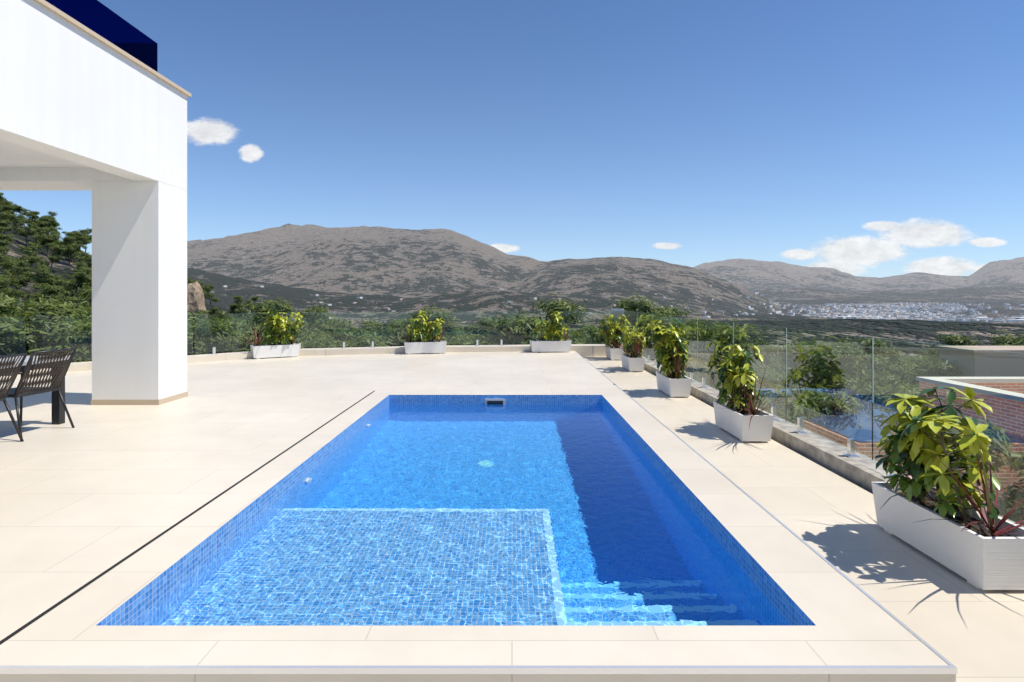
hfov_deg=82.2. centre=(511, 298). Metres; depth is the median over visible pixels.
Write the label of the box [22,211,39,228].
pine tree
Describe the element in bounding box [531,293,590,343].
pine tree
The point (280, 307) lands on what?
pine tree
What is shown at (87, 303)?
pine tree
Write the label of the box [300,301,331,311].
pine tree
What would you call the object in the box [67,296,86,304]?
pine tree
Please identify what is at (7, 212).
pine tree
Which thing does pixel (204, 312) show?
pine tree
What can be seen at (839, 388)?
balustrade glass
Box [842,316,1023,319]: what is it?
greenhouses
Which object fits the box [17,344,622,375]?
kerb
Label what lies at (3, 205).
pine tree
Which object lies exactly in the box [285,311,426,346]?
balustrade glass
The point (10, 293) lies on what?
pine tree
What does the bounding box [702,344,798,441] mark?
planter
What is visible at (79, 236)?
pine tree
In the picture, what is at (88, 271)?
pine tree
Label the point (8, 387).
chair
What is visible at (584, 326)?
balustrade glass
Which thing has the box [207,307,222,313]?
pine tree
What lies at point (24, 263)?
pine tree
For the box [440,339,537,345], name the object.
balustrade spigots
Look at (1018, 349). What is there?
roof
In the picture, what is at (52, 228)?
pine tree
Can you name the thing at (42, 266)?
pine tree
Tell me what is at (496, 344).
glass railing
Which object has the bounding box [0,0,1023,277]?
sky
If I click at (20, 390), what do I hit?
chair
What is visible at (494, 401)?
pool fittings
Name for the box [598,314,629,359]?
planter
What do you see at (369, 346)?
glass railing
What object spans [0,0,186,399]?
house walls
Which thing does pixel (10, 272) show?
pine tree
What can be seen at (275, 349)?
planter
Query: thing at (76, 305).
pine tree
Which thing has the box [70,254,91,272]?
pine tree
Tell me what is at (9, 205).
pine tree
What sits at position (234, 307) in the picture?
pine tree
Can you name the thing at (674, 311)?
pine tree
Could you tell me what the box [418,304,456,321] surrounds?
pine tree
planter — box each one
[238,308,303,358]
[399,310,452,353]
[530,310,575,352]
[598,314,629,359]
[605,322,652,371]
[634,319,691,396]
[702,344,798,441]
[833,386,1023,589]
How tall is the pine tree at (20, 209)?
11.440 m
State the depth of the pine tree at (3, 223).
215.01 m
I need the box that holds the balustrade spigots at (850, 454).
[646,355,993,502]
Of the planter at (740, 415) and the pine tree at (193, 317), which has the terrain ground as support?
the pine tree at (193, 317)
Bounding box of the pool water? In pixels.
[131,404,789,625]
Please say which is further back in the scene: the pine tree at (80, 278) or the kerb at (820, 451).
the pine tree at (80, 278)
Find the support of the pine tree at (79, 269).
on the terrain ground
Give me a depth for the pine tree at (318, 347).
32.09 m
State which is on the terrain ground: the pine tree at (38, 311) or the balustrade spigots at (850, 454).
the pine tree at (38, 311)
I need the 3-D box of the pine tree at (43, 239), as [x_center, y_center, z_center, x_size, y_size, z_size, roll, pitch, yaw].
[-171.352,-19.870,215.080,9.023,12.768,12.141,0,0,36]
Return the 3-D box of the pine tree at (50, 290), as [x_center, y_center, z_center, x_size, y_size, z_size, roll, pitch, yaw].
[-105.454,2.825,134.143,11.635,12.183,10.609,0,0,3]
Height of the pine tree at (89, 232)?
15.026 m
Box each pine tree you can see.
[0,192,13,212]
[0,200,13,211]
[0,213,24,233]
[0,226,11,246]
[0,234,15,246]
[0,246,11,270]
[0,259,38,294]
[0,266,31,288]
[0,276,27,306]
[0,277,84,362]
[0,294,66,319]
[0,301,91,361]
[1,211,13,225]
[1,257,30,286]
[9,205,30,226]
[9,297,91,316]
[10,218,39,245]
[16,244,46,268]
[21,284,82,303]
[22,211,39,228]
[27,227,62,255]
[30,264,61,295]
[31,221,50,246]
[31,266,64,297]
[35,215,61,233]
[36,225,60,237]
[36,242,65,271]
[40,210,60,234]
[51,301,91,315]
[53,236,89,265]
[54,271,91,298]
[60,231,88,243]
[65,261,87,276]
[66,232,81,262]
[66,272,91,293]
[66,287,91,307]
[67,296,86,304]
[69,266,91,279]
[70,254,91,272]
[71,229,91,244]
[73,268,91,289]
[75,283,91,315]
[77,228,91,250]
[187,277,198,283]
[187,306,199,326]
[187,309,208,314]
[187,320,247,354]
[199,281,212,296]
[203,284,220,304]
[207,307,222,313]
[228,295,247,312]
[235,295,293,317]
[242,296,259,307]
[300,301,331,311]
[301,347,335,347]
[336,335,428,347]
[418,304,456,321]
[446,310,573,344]
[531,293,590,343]
[608,293,655,314]
[624,304,673,333]
[650,301,688,316]
[935,330,981,345]
[987,329,1023,345]
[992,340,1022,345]
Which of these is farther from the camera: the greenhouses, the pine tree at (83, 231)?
the greenhouses
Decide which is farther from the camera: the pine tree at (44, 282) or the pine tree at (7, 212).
the pine tree at (7, 212)
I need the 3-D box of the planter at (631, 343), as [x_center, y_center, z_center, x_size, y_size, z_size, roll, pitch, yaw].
[2.613,1.029,12.765,1.160,1.043,1.748,0,0,0]
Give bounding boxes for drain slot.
[0,391,373,644]
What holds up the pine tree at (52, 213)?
on the terrain ground
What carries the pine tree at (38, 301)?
on the terrain ground
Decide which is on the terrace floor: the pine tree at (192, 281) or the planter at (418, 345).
the planter at (418, 345)
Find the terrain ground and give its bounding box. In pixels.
[0,222,1023,345]
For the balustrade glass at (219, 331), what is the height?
0.870 m
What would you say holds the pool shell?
in the terrace floor
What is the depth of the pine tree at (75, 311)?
41.63 m
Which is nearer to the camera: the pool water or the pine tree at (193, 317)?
the pool water
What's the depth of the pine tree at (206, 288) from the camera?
262.51 m
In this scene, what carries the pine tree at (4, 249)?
on the terrain ground
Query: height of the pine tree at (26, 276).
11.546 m
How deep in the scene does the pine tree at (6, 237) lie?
185.54 m
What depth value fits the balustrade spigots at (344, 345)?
14.78 m
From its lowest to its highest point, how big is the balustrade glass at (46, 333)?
0.870 m
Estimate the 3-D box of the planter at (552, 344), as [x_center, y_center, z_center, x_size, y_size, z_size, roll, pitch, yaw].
[1.154,0.858,15.311,1.363,1.085,0.877,0,0,-6]
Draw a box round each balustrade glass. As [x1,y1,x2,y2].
[0,317,25,355]
[29,314,191,360]
[195,312,282,352]
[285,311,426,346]
[429,311,547,343]
[550,311,623,342]
[625,311,1023,527]
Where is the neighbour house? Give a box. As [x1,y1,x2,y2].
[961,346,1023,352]
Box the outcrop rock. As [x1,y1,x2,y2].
[187,281,205,312]
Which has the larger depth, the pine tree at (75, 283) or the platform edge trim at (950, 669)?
the pine tree at (75, 283)
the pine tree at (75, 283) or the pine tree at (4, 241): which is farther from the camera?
the pine tree at (4, 241)
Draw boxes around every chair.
[0,348,76,437]
[0,353,26,441]
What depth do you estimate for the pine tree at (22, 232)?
220.84 m
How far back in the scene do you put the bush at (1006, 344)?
50.74 m
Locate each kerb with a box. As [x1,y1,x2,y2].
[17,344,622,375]
[630,352,892,493]
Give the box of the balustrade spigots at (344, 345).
[299,341,374,348]
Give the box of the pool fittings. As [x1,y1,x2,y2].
[485,399,504,403]
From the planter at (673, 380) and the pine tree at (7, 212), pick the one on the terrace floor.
the planter at (673, 380)
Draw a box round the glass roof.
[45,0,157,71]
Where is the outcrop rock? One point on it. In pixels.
(195, 299)
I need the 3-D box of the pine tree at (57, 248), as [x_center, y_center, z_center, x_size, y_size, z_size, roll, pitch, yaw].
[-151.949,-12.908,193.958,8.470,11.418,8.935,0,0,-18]
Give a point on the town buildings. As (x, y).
(899, 310)
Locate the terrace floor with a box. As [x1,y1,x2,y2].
[0,351,1023,681]
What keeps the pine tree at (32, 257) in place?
on the terrain ground
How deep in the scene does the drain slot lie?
3.25 m
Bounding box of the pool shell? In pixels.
[95,395,815,625]
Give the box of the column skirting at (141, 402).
[91,391,187,404]
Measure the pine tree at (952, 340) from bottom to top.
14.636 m
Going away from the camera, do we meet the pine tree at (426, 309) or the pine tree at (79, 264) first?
the pine tree at (426, 309)
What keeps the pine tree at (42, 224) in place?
on the terrain ground
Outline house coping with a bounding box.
[34,0,190,96]
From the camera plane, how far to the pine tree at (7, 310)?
29.46 m
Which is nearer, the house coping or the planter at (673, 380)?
the house coping
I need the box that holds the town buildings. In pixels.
[222,281,1023,321]
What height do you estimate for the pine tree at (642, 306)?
13.102 m
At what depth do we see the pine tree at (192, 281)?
224.76 m
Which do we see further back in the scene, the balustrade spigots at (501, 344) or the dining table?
the balustrade spigots at (501, 344)
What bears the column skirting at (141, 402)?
on the house walls
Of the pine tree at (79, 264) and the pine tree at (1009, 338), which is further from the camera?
the pine tree at (79, 264)
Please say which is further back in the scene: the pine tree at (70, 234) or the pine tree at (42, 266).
the pine tree at (70, 234)
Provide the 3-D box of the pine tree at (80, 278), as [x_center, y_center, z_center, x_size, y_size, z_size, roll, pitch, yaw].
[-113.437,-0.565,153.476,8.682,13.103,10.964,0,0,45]
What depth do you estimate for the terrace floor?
3.51 m
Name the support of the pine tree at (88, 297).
on the terrain ground
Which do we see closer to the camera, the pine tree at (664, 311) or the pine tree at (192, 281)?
the pine tree at (664, 311)
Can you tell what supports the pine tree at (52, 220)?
on the terrain ground
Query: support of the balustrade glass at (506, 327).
on the kerb at (590, 350)
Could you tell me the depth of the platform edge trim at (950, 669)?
2.22 m
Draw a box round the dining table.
[0,356,69,424]
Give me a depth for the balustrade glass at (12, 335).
10.89 m
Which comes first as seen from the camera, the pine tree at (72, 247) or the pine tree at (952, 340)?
the pine tree at (952, 340)
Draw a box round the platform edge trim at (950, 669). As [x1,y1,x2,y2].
[0,351,956,673]
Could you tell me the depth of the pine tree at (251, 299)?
274.76 m

